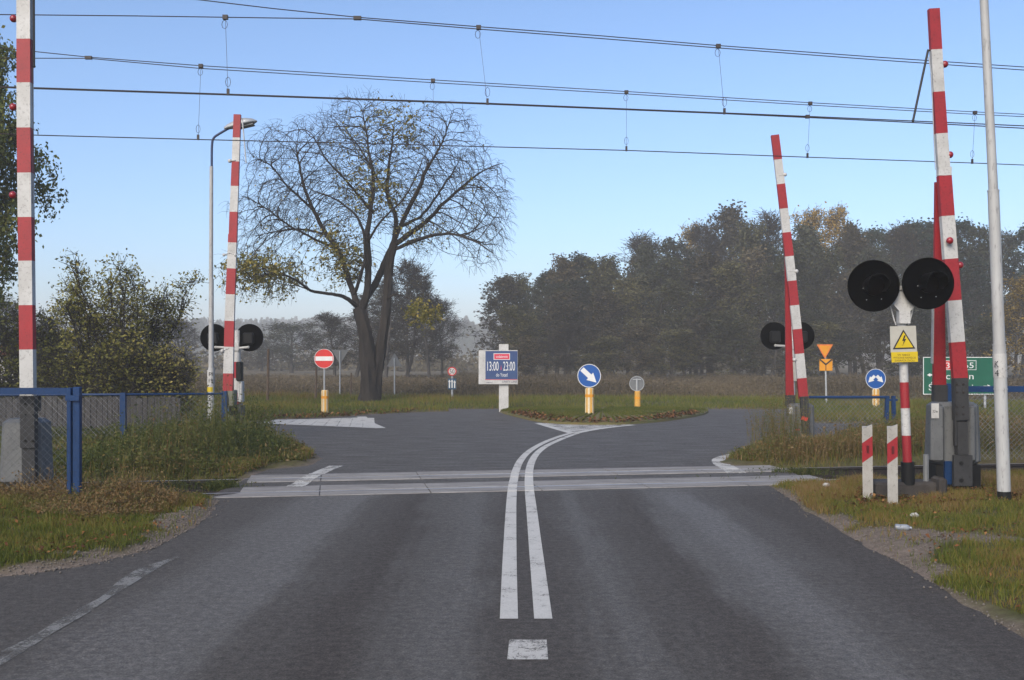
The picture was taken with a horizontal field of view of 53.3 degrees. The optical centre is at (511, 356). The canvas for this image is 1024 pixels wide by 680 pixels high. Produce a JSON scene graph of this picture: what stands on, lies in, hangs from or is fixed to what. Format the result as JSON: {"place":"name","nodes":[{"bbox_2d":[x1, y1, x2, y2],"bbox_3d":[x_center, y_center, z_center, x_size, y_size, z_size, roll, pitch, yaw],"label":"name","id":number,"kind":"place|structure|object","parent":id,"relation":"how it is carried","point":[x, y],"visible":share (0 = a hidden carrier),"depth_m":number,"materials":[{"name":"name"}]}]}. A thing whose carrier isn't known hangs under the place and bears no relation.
{"place":"outdoors","nodes":[
{"label":"outdoors","id":0,"kind":"place"},
{"bbox_2d":[0,409,1023,679],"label":"road","id":1,"kind":"structure","parent":0,"point":[720,583],"depth_m":7.98,"materials":[{"name":"asphalt"}]},
{"bbox_2d":[0,557,178,664],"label":"worn edge marking","id":2,"kind":"object","parent":1,"relation":"on","point":[96,602],"visible":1,"depth_m":7.32,"materials":[{"name":"paint"}]},
{"bbox_2d":[200,324,262,403],"bbox_3d":[-6.386,0.531,23.237,1.435,2.574,0.274,0,0,0],"label":"crossing signal","id":3,"kind":"object","parent":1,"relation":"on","point":[248,337],"visible":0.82,"depth_m":23.26,"materials":[{"name":"red paint"}]},
{"bbox_2d":[268,417,384,427],"bbox_3d":[-8.829,1.793,28.192,11.310,0.006,5.034,0,0,0],"label":"side hatch marking","id":4,"kind":"object","parent":1,"relation":"on","point":[364,422],"visible":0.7,"depth_m":27.97,"materials":[{"name":"paint"}]},
{"bbox_2d":[507,640,547,658],"bbox_3d":[0.096,1.796,6.279,0.249,0.001,0.423,0,0,0],"label":"dash marking","id":5,"kind":"object","parent":1,"relation":"on","point":[514,649],"visible":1,"depth_m":6.25,"materials":[{"name":"paint"}]},
{"bbox_2d":[500,433,578,618],"bbox_3d":[0.442,1.790,15.656,1.040,0.012,17.314,0,0,5],"label":"double line marking","id":6,"kind":"object","parent":1,"relation":"on","point":[538,581],"visible":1,"depth_m":9.48,"materials":[{"name":"paint"}]},
{"bbox_2d":[0,347,1023,637],"bbox_3d":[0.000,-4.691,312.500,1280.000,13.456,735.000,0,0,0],"label":"ground","id":7,"kind":"structure","parent":0,"point":[1010,617],"depth_m":10.77,"materials":[{"name":"plant"}]},
{"bbox_2d":[0,0,53,487],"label":"level crossing barrier","id":8,"kind":"object","parent":7,"relation":"on","point":[23,18],"visible":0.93,"depth_m":12.15,"materials":[{"name":"metal"}]},
{"bbox_2d":[0,25,68,314],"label":"leafy tree","id":9,"kind":"object","parent":7,"relation":"on","point":[7,202],"visible":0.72,"depth_m":29.39,"materials":[{"name":"green plant"}]},
{"bbox_2d":[0,387,81,494],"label":"tubular fence","id":10,"kind":"object","parent":7,"relation":"on","point":[73,397],"visible":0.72,"depth_m":11.94,"materials":[{"name":"metal"}]},
{"bbox_2d":[0,292,84,398],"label":"bush","id":11,"kind":"object","parent":7,"relation":"on","point":[6,332],"visible":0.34,"depth_m":29.37,"materials":[{"name":"green plant"}]},
{"bbox_2d":[2,332,111,416],"bbox_3d":[-10.831,0.609,24.598,2.901,2.528,2.793,0,0,-44],"label":"bush","id":12,"kind":"object","parent":7,"relation":"on","point":[51,369],"visible":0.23,"depth_m":24.59,"materials":[{"name":"green plant"}]},
{"bbox_2d":[0,396,180,428],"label":"wire mesh fence","id":13,"kind":"object","parent":7,"relation":"on","point":[93,419],"visible":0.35,"depth_m":22.39,"materials":[{"name":"metal"}]},
{"bbox_2d":[0,454,201,520],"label":"dry weeds","id":14,"kind":"object","parent":7,"relation":"on","point":[116,494],"visible":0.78,"depth_m":11.71,"materials":[{"name":"plant"}]},
{"bbox_2d":[0,490,213,566],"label":"verge grass","id":15,"kind":"structure","parent":7,"relation":"on","point":[46,524],"depth_m":10.00,"materials":[{"name":"plant"}]},
{"bbox_2d":[50,329,173,424],"bbox_3d":[-9.454,0.609,24.253,2.793,2.528,2.901,0,0,-25],"label":"bush","id":16,"kind":"object","parent":7,"relation":"on","point":[106,382],"visible":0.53,"depth_m":23.71,"materials":[{"name":"green plant"}]},
{"bbox_2d":[0,391,227,437],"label":"tubular fence","id":17,"kind":"object","parent":7,"relation":"on","point":[123,402],"visible":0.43,"depth_m":19.33,"materials":[{"name":"metal"}]},
{"bbox_2d":[0,494,228,576],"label":"gravel","id":18,"kind":"structure","parent":7,"relation":"on","point":[106,560],"depth_m":9.83,"materials":[{"name":"gravel"}]},
{"bbox_2d":[40,247,217,397],"bbox_3d":[-10.049,-0.371,25.729,3.629,4.473,4.073,0,0,17],"label":"bush","id":19,"kind":"object","parent":7,"relation":"on","point":[91,323],"visible":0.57,"depth_m":24.78,"materials":[{"name":"green plant"}]},
{"bbox_2d":[96,330,206,418],"bbox_3d":[-8.673,0.609,24.839,2.793,2.528,2.901,0,0,4],"label":"bush","id":20,"kind":"object","parent":7,"relation":"on","point":[166,383],"visible":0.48,"depth_m":24.21,"materials":[{"name":"green plant"}]},
{"bbox_2d":[0,427,315,480],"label":"verge grass","id":21,"kind":"structure","parent":7,"relation":"on","point":[251,464],"depth_m":15.61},
{"bbox_2d":[0,362,316,483],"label":"tall weeds","id":22,"kind":"object","parent":7,"relation":"on","point":[214,436],"visible":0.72,"depth_m":16.80,"materials":[{"name":"plant"}]},
{"bbox_2d":[155,318,220,363],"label":"leafless tree","id":23,"kind":"object","parent":7,"relation":"on","point":[188,335],"visible":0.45,"depth_m":94.60,"materials":[{"name":"plant"}]},
{"bbox_2d":[207,118,256,418],"bbox_3d":[-6.027,-1.364,22.000,1.076,7.569,0.325,0,0,0],"label":"street lamp","id":24,"kind":"object","parent":7,"relation":"on","point":[249,122],"visible":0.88,"depth_m":21.96,"materials":[{"name":"metal"}]},
{"bbox_2d":[220,114,246,423],"bbox_3d":[-5.719,-1.569,20.939,0.517,6.739,0.486,0,0,-18],"label":"level crossing barrier","id":25,"kind":"object","parent":7,"relation":"on","point":[229,328],"visible":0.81,"depth_m":20.76,"materials":[{"name":"metal"}]},
{"bbox_2d":[242,320,345,372],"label":"round tree","id":26,"kind":"object","parent":7,"relation":"on","point":[282,349],"visible":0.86,"depth_m":104.47,"materials":[{"name":"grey plant"}]},
{"bbox_2d":[301,310,357,377],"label":"leafless tree","id":27,"kind":"object","parent":7,"relation":"on","point":[332,323],"visible":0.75,"depth_m":73.57,"materials":[{"name":"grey plant"}]},
{"bbox_2d":[312,293,393,377],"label":"larch tree","id":28,"kind":"object","parent":7,"relation":"on","point":[350,329],"visible":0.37,"depth_m":72.34,"materials":[{"name":"plant"}]},
{"bbox_2d":[213,88,522,402],"bbox_3d":[-5.115,-3.986,36.749,11.064,12.030,8.273,0,0,0],"label":"bare tree","id":29,"kind":"object","parent":7,"relation":"on","point":[372,355],"visible":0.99,"depth_m":37.22,"materials":[{"name":"brown plant"}]},
{"bbox_2d":[350,265,420,377],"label":"larch tree","id":30,"kind":"object","parent":7,"relation":"on","point":[378,304],"visible":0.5,"depth_m":70.38,"materials":[{"name":"plant"}]},
{"bbox_2d":[390,256,449,376],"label":"leafless tree","id":31,"kind":"object","parent":7,"relation":"on","point":[413,270],"visible":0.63,"depth_m":71.49,"materials":[{"name":"plant"}]},
{"bbox_2d":[400,271,455,377],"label":"larch tree","id":32,"kind":"object","parent":7,"relation":"on","point":[425,284],"visible":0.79,"depth_m":67.48,"materials":[{"name":"plant"}]},
{"bbox_2d":[417,296,469,376],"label":"leafless tree","id":33,"kind":"object","parent":7,"relation":"on","point":[446,311],"visible":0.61,"depth_m":83.54,"materials":[{"name":"plant"}]},
{"bbox_2d":[61,334,839,371],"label":"field undergrowth","id":34,"kind":"object","parent":7,"relation":"on","point":[417,366],"visible":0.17,"depth_m":125.81,"materials":[{"name":"brown plant"}]},
{"bbox_2d":[88,388,855,419],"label":"verge grass","id":35,"kind":"structure","parent":7,"relation":"on","point":[289,403],"depth_m":37.05,"materials":[{"name":"plant"}]},
{"bbox_2d":[467,273,526,356],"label":"brown tree","id":36,"kind":"object","parent":7,"relation":"on","point":[505,288],"visible":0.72,"depth_m":84.27,"materials":[{"name":"grey plant"}]},
{"bbox_2d":[1,370,1023,399],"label":"dry reeds","id":37,"kind":"object","parent":7,"relation":"on","point":[704,384],"visible":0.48,"depth_m":48.70,"materials":[{"name":"plant"}]},
{"bbox_2d":[4,463,1023,495],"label":"railway track","id":38,"kind":"structure","parent":7,"relation":"on","point":[880,470],"depth_m":16.00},
{"bbox_2d":[9,314,1023,357],"bbox_3d":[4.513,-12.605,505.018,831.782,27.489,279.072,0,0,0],"label":"forest","id":39,"kind":"object","parent":7,"relation":"on","point":[203,323],"visible":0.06,"depth_m":396.64,"materials":[{"name":"plant"}]},
{"bbox_2d":[488,304,555,375],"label":"olive tree","id":40,"kind":"object","parent":7,"relation":"on","point":[520,322],"visible":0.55,"depth_m":75.10,"materials":[{"name":"plant"}]},
{"bbox_2d":[125,465,921,491],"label":"track weeds","id":41,"kind":"object","parent":7,"relation":"on","point":[218,485],"visible":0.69,"depth_m":14.22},
{"bbox_2d":[510,336,561,375],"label":"brown tree","id":42,"kind":"object","parent":7,"relation":"on","point":[526,345],"visible":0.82,"depth_m":71.37,"materials":[{"name":"grey plant"}]},
{"bbox_2d":[521,279,586,377],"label":"alder tree","id":43,"kind":"object","parent":7,"relation":"on","point":[557,285],"visible":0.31,"depth_m":80.66,"materials":[{"name":"green plant"}]},
{"bbox_2d":[529,252,584,372],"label":"brown tree","id":44,"kind":"object","parent":7,"relation":"on","point":[563,267],"visible":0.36,"depth_m":83.87,"materials":[{"name":"grey plant"}]},
{"bbox_2d":[534,288,590,374],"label":"brown tree","id":45,"kind":"object","parent":7,"relation":"on","point":[564,300],"visible":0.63,"depth_m":78.16,"materials":[{"name":"grey plant"}]},
{"bbox_2d":[531,321,600,375],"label":"leafless tree","id":46,"kind":"object","parent":7,"relation":"on","point":[565,332],"visible":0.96,"depth_m":70.68,"materials":[{"name":"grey plant"}]},
{"bbox_2d":[559,277,617,370],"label":"alder tree","id":47,"kind":"object","parent":7,"relation":"on","point":[582,290],"visible":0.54,"depth_m":79.70,"materials":[{"name":"green plant"}]},
{"bbox_2d":[568,335,624,375],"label":"olive tree","id":48,"kind":"object","parent":7,"relation":"on","point":[603,347],"visible":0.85,"depth_m":69.97,"materials":[{"name":"plant"}]},
{"bbox_2d":[578,289,636,374],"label":"brown tree","id":49,"kind":"object","parent":7,"relation":"on","point":[603,303],"visible":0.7,"depth_m":76.42,"materials":[{"name":"grey plant"}]},
{"bbox_2d":[583,253,644,372],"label":"olive tree","id":50,"kind":"object","parent":7,"relation":"on","point":[602,276],"visible":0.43,"depth_m":83.71,"materials":[{"name":"plant"}]},
{"bbox_2d":[605,275,677,375],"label":"olive tree","id":51,"kind":"object","parent":7,"relation":"on","point":[630,290],"visible":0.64,"depth_m":77.90,"materials":[{"name":"plant"}]},
{"bbox_2d":[610,229,680,374],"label":"leafless tree","id":52,"kind":"object","parent":7,"relation":"on","point":[639,240],"visible":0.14,"depth_m":87.78,"materials":[{"name":"plant"}]},
{"bbox_2d":[623,241,676,376],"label":"alder tree","id":53,"kind":"object","parent":7,"relation":"on","point":[645,252],"visible":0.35,"depth_m":82.57,"materials":[{"name":"green plant"}]},
{"bbox_2d":[617,254,694,375],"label":"alder tree","id":54,"kind":"object","parent":7,"relation":"on","point":[666,266],"visible":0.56,"depth_m":77.98,"materials":[{"name":"green plant"}]},
{"bbox_2d":[642,278,718,375],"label":"olive tree","id":55,"kind":"object","parent":7,"relation":"on","point":[673,289],"visible":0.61,"depth_m":74.79,"materials":[{"name":"plant"}]},
{"bbox_2d":[648,233,716,374],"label":"alder tree","id":56,"kind":"object","parent":7,"relation":"on","point":[670,245],"visible":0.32,"depth_m":83.49,"materials":[{"name":"green plant"}]},
{"bbox_2d":[678,218,731,372],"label":"leafless tree","id":57,"kind":"object","parent":7,"relation":"on","point":[704,236],"visible":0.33,"depth_m":87.68,"materials":[{"name":"plant"}]},
{"bbox_2d":[664,249,757,375],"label":"brown tree","id":58,"kind":"object","parent":7,"relation":"on","point":[702,272],"visible":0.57,"depth_m":76.35,"materials":[{"name":"grey plant"}]},
{"bbox_2d":[700,199,755,370],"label":"brown tree","id":59,"kind":"object","parent":7,"relation":"on","point":[728,217],"visible":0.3,"depth_m":90.61,"materials":[{"name":"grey plant"}]},
{"bbox_2d":[694,258,766,374],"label":"olive tree","id":60,"kind":"object","parent":7,"relation":"on","point":[735,281],"visible":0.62,"depth_m":75.40,"materials":[{"name":"plant"}]},
{"bbox_2d":[721,219,769,372],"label":"olive tree","id":61,"kind":"object","parent":7,"relation":"on","point":[749,238],"visible":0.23,"depth_m":84.91,"materials":[{"name":"plant"}]},
{"bbox_2d":[720,243,774,374],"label":"brown tree","id":62,"kind":"object","parent":7,"relation":"on","point":[752,257],"visible":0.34,"depth_m":80.46,"materials":[{"name":"grey plant"}]},
{"bbox_2d":[735,207,796,375],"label":"leafless tree","id":63,"kind":"object","parent":7,"relation":"on","point":[774,230],"visible":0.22,"depth_m":86.93,"materials":[{"name":"plant"}]},
{"bbox_2d":[733,321,814,377],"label":"brown tree","id":64,"kind":"object","parent":7,"relation":"on","point":[775,354],"visible":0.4,"depth_m":67.23,"materials":[{"name":"grey plant"}]},
{"bbox_2d":[739,388,812,456],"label":"tall weeds","id":65,"kind":"object","parent":7,"relation":"on","point":[783,425],"visible":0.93,"depth_m":18.32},
{"bbox_2d":[745,246,819,375],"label":"olive tree","id":66,"kind":"object","parent":7,"relation":"on","point":[777,270],"visible":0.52,"depth_m":74.06,"materials":[{"name":"plant"}]},
{"bbox_2d":[760,322,814,394],"bbox_3d":[6.359,0.502,23.545,1.249,2.614,0.260,0,0,0],"label":"crossing signal","id":67,"kind":"object","parent":7,"relation":"on","point":[772,335],"visible":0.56,"depth_m":23.57,"materials":[{"name":"red paint"}]},
{"bbox_2d":[771,134,814,439],"bbox_3d":[5.921,-1.316,21.630,0.941,6.733,0.590,0,0,0],"label":"level crossing barrier","id":68,"kind":"object","parent":7,"relation":"on","point":[792,313],"visible":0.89,"depth_m":21.46,"materials":[{"name":"metal"}]},
{"bbox_2d":[759,235,830,325],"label":"alder tree","id":69,"kind":"object","parent":7,"relation":"on","point":[796,243],"visible":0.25,"depth_m":78.24,"materials":[{"name":"green plant"}]},
{"bbox_2d":[779,321,842,377],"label":"olive tree","id":70,"kind":"object","parent":7,"relation":"on","point":[823,331],"visible":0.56,"depth_m":66.52,"materials":[{"name":"plant"}]},
{"bbox_2d":[778,222,858,375],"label":"alder tree","id":71,"kind":"object","parent":7,"relation":"on","point":[808,232],"visible":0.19,"depth_m":83.01,"materials":[{"name":"green plant"}]},
{"bbox_2d":[797,201,848,351],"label":"birch tree","id":72,"kind":"object","parent":7,"relation":"on","point":[831,222],"visible":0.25,"depth_m":90.47,"materials":[{"name":"green plant"}]},
{"bbox_2d":[800,308,863,376],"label":"alder tree","id":73,"kind":"object","parent":7,"relation":"on","point":[810,316],"visible":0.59,"depth_m":68.00,"materials":[{"name":"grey plant"}]},
{"bbox_2d":[799,245,866,373],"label":"olive tree","id":74,"kind":"object","parent":7,"relation":"on","point":[827,269],"visible":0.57,"depth_m":78.07,"materials":[{"name":"plant"}]},
{"bbox_2d":[817,266,876,373],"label":"brown tree","id":75,"kind":"object","parent":7,"relation":"on","point":[850,312],"visible":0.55,"depth_m":74.61,"materials":[{"name":"grey plant"}]},
{"bbox_2d":[808,396,897,434],"bbox_3d":[7.213,1.526,21.605,1.874,1.413,0.079,0,0,0],"label":"tubular fence","id":76,"kind":"object","parent":7,"relation":"on","point":[893,399],"visible":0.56,"depth_m":21.60,"materials":[{"name":"metal"}]},
{"bbox_2d":[830,230,885,374],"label":"brown tree","id":77,"kind":"object","parent":7,"relation":"on","point":[853,242],"visible":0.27,"depth_m":82.11,"materials":[{"name":"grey plant"}]},
{"bbox_2d":[828,218,887,373],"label":"brown tree","id":78,"kind":"object","parent":7,"relation":"on","point":[849,227],"visible":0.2,"depth_m":82.81,"materials":[{"name":"grey plant"}]},
{"bbox_2d":[862,424,872,498],"bbox_3d":[4.335,1.335,12.491,0.139,1.031,0.098,0,0,0],"label":"guide post","id":79,"kind":"object","parent":7,"relation":"on","point":[867,459],"visible":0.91,"depth_m":12.45,"materials":[{"name":"plastic"}]},
{"bbox_2d":[721,433,1023,467],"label":"verge grass","id":80,"kind":"structure","parent":7,"relation":"on","point":[830,456],"depth_m":17.39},
{"bbox_2d":[850,309,898,376],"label":"brown tree","id":81,"kind":"object","parent":7,"relation":"on","point":[884,321],"visible":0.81,"depth_m":66.23,"materials":[{"name":"grey plant"}]},
{"bbox_2d":[730,403,1023,465],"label":"tall weeds","id":82,"kind":"object","parent":7,"relation":"on","point":[849,439],"visible":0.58,"depth_m":17.71,"materials":[{"name":"plant"}]},
{"bbox_2d":[843,243,920,368],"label":"alder tree","id":83,"kind":"object","parent":7,"relation":"on","point":[872,254],"visible":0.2,"depth_m":79.05,"materials":[{"name":"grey plant"}]},
{"bbox_2d":[887,424,897,505],"bbox_3d":[4.480,1.320,12.061,0.130,1.060,0.098,0,0,0],"label":"guide post","id":84,"kind":"object","parent":7,"relation":"on","point":[892,462],"visible":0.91,"depth_m":12.02,"materials":[{"name":"plastic"}]},
{"bbox_2d":[766,485,1022,633],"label":"gravel","id":85,"kind":"structure","parent":7,"relation":"on","point":[949,588],"depth_m":9.72,"materials":[{"name":"gravel"}]},
{"bbox_2d":[772,468,1023,614],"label":"verge grass","id":86,"kind":"structure","parent":7,"relation":"on","point":[875,513],"depth_m":10.73,"materials":[{"name":"plant"}]},
{"bbox_2d":[847,258,953,499],"bbox_3d":[4.697,0.315,12.459,1.283,3.031,0.802,0,0,0],"label":"crossing signal","id":87,"kind":"object","parent":7,"relation":"on","point":[875,286],"visible":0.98,"depth_m":12.33,"materials":[{"name":"red paint"}]},
{"bbox_2d":[873,221,927,347],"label":"leafless tree","id":88,"kind":"object","parent":7,"relation":"on","point":[896,239],"visible":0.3,"depth_m":81.94,"materials":[{"name":"plant"}]},
{"bbox_2d":[814,396,1023,421],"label":"verge grass","id":89,"kind":"structure","parent":7,"relation":"on","point":[918,404],"depth_m":30.82,"materials":[{"name":"plant"}]},
{"bbox_2d":[912,8,980,490],"bbox_3d":[5.496,-1.249,13.035,0.902,6.298,0.590,0,0,0],"label":"level crossing barrier","id":90,"kind":"object","parent":7,"relation":"on","point":[952,438],"visible":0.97,"depth_m":12.87,"materials":[{"name":"metal"}]},
{"bbox_2d":[919,242,986,344],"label":"alder tree","id":91,"kind":"object","parent":7,"relation":"on","point":[963,273],"visible":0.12,"depth_m":75.25,"materials":[{"name":"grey plant"}]},
{"bbox_2d":[923,357,993,407],"bbox_3d":[13.594,0.950,31.036,2.242,1.900,0.126,0,0,0],"label":"direction sign","id":92,"kind":"object","parent":7,"relation":"on","point":[980,371],"visible":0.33,"depth_m":30.98,"materials":[{"name":"metal"}]},
{"bbox_2d":[964,315,992,356],"bbox_3d":[28.364,-0.317,61.994,2.748,4.438,2.966,0,0,-39],"label":"olive tree","id":93,"kind":"object","parent":7,"relation":"on","point":[986,336],"visible":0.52,"depth_m":61.73,"materials":[{"name":"plant"}]},
{"bbox_2d":[946,221,1022,339],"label":"alder tree","id":94,"kind":"object","parent":7,"relation":"on","point":[983,249],"visible":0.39,"depth_m":80.78,"materials":[{"name":"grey plant"}]},
{"bbox_2d":[946,383,1023,459],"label":"tubular fence","id":95,"kind":"object","parent":7,"relation":"on","point":[982,389],"visible":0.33,"depth_m":17.43,"materials":[{"name":"metal"}]},
{"bbox_2d":[958,254,1013,356],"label":"pine tree","id":96,"kind":"object","parent":7,"relation":"on","point":[981,297],"visible":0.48,"depth_m":76.12,"materials":[{"name":"plant"}]},
{"bbox_2d":[980,0,1010,500],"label":"street lamp","id":97,"kind":"object","parent":7,"relation":"on","point":[1000,389],"visible":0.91,"depth_m":11.85,"materials":[{"name":"metal"}]},
{"bbox_2d":[980,272,1023,378],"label":"birch tree","id":98,"kind":"object","parent":7,"relation":"on","point":[1018,317],"visible":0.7,"depth_m":62.11,"materials":[{"name":"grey plant"}]},
{"bbox_2d":[1002,222,1023,377],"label":"pine tree","id":99,"kind":"object","parent":7,"relation":"on","point":[1015,259],"visible":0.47,"depth_m":81.20,"materials":[{"name":"plant"}]},
{"bbox_2d":[0,0,1023,128],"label":"overhead line","id":100,"kind":"object","parent":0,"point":[477,28],"visible":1,"depth_m":14.92,"materials":[{"name":"metal"}]},
{"bbox_2d":[0,48,1023,164],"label":"overhead line","id":101,"kind":"object","parent":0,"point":[200,66],"visible":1,"depth_m":17.95,"materials":[{"name":"metal"}]},
{"bbox_2d":[0,0,1023,325],"label":"sky","id":102,"kind":"structure","parent":0,"point":[149,198],"materials":[{"name":"blue"}]},
{"bbox_2d":[208,465,834,497],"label":"railroad crossing","id":103,"kind":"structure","parent":0,"point":[362,489],"depth_m":14.68,"materials":[{"name":"concrete"}]},
{"bbox_2d":[500,407,708,424],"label":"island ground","id":104,"kind":"structure","parent":0,"point":[626,422],"depth_m":28.11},
{"bbox_2d":[479,344,517,411],"bbox_3d":[-0.452,0.688,33.566,1.284,2.224,0.247,0,0,0],"label":"billboard","id":105,"kind":"object","parent":104,"relation":"on","point":[500,366],"visible":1,"depth_m":33.45,"materials":[{"name":"white paint"}]},
{"bbox_2d":[577,364,600,413],"bbox_3d":[2.213,0.941,29.300,0.672,1.480,0.256,0,0,0],"label":"bollard sign","id":106,"kind":"object","parent":104,"relation":"on","point":[588,375],"visible":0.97,"depth_m":29.28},
{"bbox_2d":[511,409,699,421],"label":"fallen leaves","id":107,"kind":"object","parent":104,"relation":"on","point":[690,412],"visible":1,"depth_m":28.63,"materials":[{"name":"brown plant"}]},
{"bbox_2d":[502,405,709,422],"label":"island grass","id":108,"kind":"structure","parent":104,"relation":"on","point":[570,411],"depth_m":30.81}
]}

